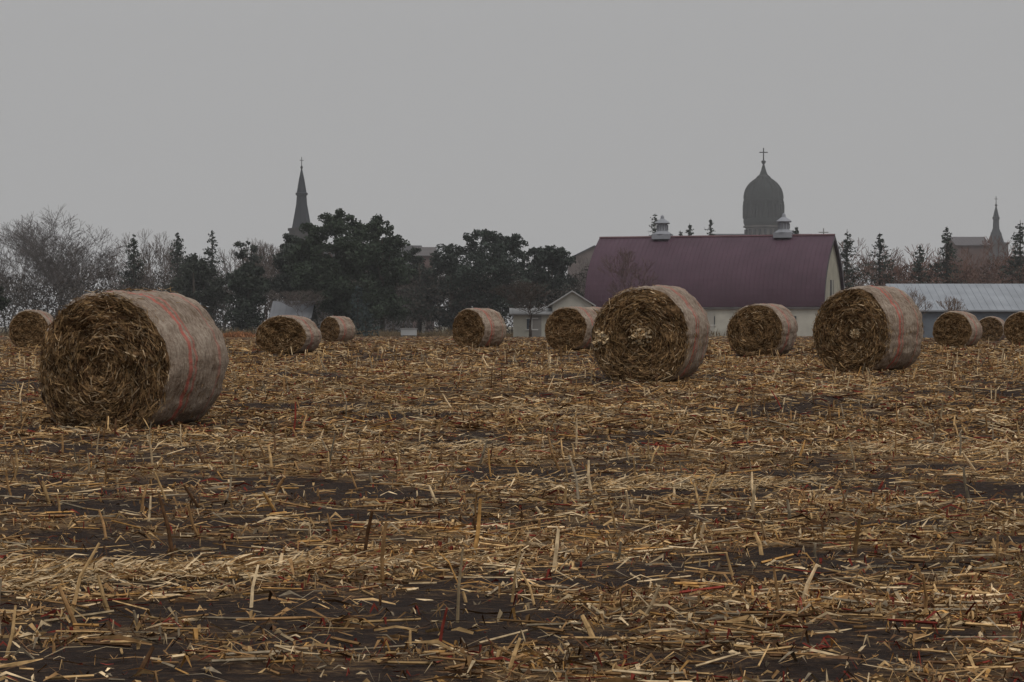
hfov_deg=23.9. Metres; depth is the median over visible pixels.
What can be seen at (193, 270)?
pine tree
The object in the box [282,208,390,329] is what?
pine tree
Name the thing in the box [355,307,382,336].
spruce tree
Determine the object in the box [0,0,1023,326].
sky
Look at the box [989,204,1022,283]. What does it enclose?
steeple church
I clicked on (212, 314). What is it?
spruce tree
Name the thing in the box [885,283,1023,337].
metal machine shed
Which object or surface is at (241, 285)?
pine tree
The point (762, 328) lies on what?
round straw bale
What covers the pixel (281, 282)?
pine tree
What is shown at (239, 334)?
dry grass clump
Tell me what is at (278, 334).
round straw bale
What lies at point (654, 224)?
spruce tree
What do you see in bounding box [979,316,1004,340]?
round straw bale
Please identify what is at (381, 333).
dry grass verge
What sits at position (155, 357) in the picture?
round straw bale
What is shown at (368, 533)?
corn stubble
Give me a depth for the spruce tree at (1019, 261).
261.84 m
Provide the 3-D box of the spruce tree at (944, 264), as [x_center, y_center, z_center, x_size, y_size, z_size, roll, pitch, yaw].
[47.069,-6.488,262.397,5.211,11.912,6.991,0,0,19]
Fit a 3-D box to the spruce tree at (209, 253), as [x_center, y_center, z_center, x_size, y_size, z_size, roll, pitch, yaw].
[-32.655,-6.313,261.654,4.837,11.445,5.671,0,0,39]
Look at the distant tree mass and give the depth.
264.46 m
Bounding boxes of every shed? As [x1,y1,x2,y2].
[509,308,553,336]
[588,307,600,313]
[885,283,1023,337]
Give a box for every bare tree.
[0,207,124,315]
[0,228,68,324]
[105,228,186,290]
[234,238,281,308]
[272,289,327,316]
[489,278,556,336]
[597,247,659,295]
[902,286,932,313]
[937,296,967,312]
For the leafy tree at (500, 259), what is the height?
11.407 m
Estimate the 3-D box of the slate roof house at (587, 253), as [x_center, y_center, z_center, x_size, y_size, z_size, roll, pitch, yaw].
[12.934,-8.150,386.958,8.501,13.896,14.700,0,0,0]
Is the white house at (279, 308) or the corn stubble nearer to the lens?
the corn stubble
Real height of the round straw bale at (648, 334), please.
1.677 m
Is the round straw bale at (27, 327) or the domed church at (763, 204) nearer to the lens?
the round straw bale at (27, 327)
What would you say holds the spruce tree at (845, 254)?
on the ground field
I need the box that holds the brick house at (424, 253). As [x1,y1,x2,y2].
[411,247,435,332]
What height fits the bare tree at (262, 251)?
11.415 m
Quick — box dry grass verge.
[0,326,726,336]
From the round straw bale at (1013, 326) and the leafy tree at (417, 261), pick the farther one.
the leafy tree at (417, 261)
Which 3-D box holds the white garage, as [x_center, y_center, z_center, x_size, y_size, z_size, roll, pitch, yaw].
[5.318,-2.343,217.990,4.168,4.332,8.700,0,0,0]
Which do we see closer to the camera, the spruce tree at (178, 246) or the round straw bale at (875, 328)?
the round straw bale at (875, 328)
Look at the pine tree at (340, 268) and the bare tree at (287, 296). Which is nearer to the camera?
the bare tree at (287, 296)
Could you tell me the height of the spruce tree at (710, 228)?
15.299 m
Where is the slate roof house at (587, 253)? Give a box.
[567,245,595,290]
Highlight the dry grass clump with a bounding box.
[223,331,254,336]
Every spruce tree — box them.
[113,234,160,290]
[160,232,185,287]
[196,255,219,325]
[202,230,233,329]
[347,285,372,331]
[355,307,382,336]
[648,214,657,235]
[686,225,693,235]
[705,218,714,234]
[839,232,865,289]
[861,233,900,285]
[910,244,932,283]
[927,227,967,283]
[998,223,1023,283]
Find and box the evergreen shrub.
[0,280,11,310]
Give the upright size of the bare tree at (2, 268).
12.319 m
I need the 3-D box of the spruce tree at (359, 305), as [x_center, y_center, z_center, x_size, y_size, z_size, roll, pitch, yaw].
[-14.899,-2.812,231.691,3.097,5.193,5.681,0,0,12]
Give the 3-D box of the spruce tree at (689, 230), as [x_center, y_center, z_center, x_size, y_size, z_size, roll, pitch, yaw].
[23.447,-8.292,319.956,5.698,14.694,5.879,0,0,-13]
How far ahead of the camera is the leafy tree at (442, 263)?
258.23 m
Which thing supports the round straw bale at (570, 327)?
on the ground field
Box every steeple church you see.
[288,157,421,330]
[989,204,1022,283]
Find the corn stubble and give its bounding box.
[0,337,1023,681]
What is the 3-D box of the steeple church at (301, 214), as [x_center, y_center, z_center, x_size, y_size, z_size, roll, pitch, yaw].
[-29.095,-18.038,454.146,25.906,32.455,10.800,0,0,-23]
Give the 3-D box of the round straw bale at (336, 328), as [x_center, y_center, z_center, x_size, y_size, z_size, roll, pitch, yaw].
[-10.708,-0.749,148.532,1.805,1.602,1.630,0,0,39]
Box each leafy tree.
[399,246,439,332]
[423,243,484,333]
[439,228,544,321]
[513,245,582,307]
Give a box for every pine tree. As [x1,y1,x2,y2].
[163,253,228,311]
[222,261,271,331]
[223,241,262,331]
[269,233,310,299]
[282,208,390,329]
[348,214,418,331]
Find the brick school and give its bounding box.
[943,237,990,283]
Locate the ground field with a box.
[0,327,1023,681]
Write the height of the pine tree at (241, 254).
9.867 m
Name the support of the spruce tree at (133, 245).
on the ground field
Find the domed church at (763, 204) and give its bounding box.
[715,148,783,234]
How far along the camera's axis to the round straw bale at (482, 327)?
97.01 m
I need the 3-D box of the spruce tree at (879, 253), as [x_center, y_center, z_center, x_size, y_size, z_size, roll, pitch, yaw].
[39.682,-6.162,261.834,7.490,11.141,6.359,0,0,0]
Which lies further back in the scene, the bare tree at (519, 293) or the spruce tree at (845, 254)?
the spruce tree at (845, 254)
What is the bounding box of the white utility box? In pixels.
[400,328,416,336]
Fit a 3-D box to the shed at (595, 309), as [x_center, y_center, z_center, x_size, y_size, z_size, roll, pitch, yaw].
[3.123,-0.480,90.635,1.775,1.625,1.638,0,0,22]
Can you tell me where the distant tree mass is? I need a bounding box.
[0,235,1023,334]
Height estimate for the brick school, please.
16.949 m
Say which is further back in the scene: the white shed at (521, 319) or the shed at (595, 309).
the white shed at (521, 319)
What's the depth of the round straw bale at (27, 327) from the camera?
97.00 m
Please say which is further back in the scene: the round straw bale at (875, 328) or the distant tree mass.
the distant tree mass
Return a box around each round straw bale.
[9,309,52,347]
[35,287,228,428]
[255,315,321,353]
[320,316,354,341]
[452,308,506,347]
[545,305,596,350]
[590,284,710,382]
[726,303,797,355]
[811,285,924,372]
[932,311,982,346]
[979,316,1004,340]
[1003,311,1023,344]
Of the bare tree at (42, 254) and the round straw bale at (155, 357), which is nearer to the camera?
the round straw bale at (155, 357)
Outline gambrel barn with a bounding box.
[585,213,844,335]
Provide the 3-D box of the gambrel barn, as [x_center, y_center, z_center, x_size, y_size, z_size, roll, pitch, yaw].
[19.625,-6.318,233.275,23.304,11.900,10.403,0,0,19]
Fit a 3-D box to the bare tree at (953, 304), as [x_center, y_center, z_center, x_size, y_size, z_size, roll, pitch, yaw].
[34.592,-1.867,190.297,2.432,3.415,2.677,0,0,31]
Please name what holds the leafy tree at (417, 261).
on the ground field
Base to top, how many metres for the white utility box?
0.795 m
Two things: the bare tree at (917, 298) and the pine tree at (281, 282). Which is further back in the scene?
the pine tree at (281, 282)
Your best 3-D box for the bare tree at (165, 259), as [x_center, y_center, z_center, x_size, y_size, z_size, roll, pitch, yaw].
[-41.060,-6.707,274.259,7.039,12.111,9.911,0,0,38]
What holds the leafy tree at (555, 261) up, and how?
on the ground field
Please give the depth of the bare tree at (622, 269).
218.72 m
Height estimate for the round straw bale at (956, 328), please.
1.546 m
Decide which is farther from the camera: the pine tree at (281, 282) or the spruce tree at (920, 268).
the spruce tree at (920, 268)
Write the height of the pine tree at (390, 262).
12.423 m
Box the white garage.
[547,290,595,310]
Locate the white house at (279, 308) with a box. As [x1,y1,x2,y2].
[269,301,317,321]

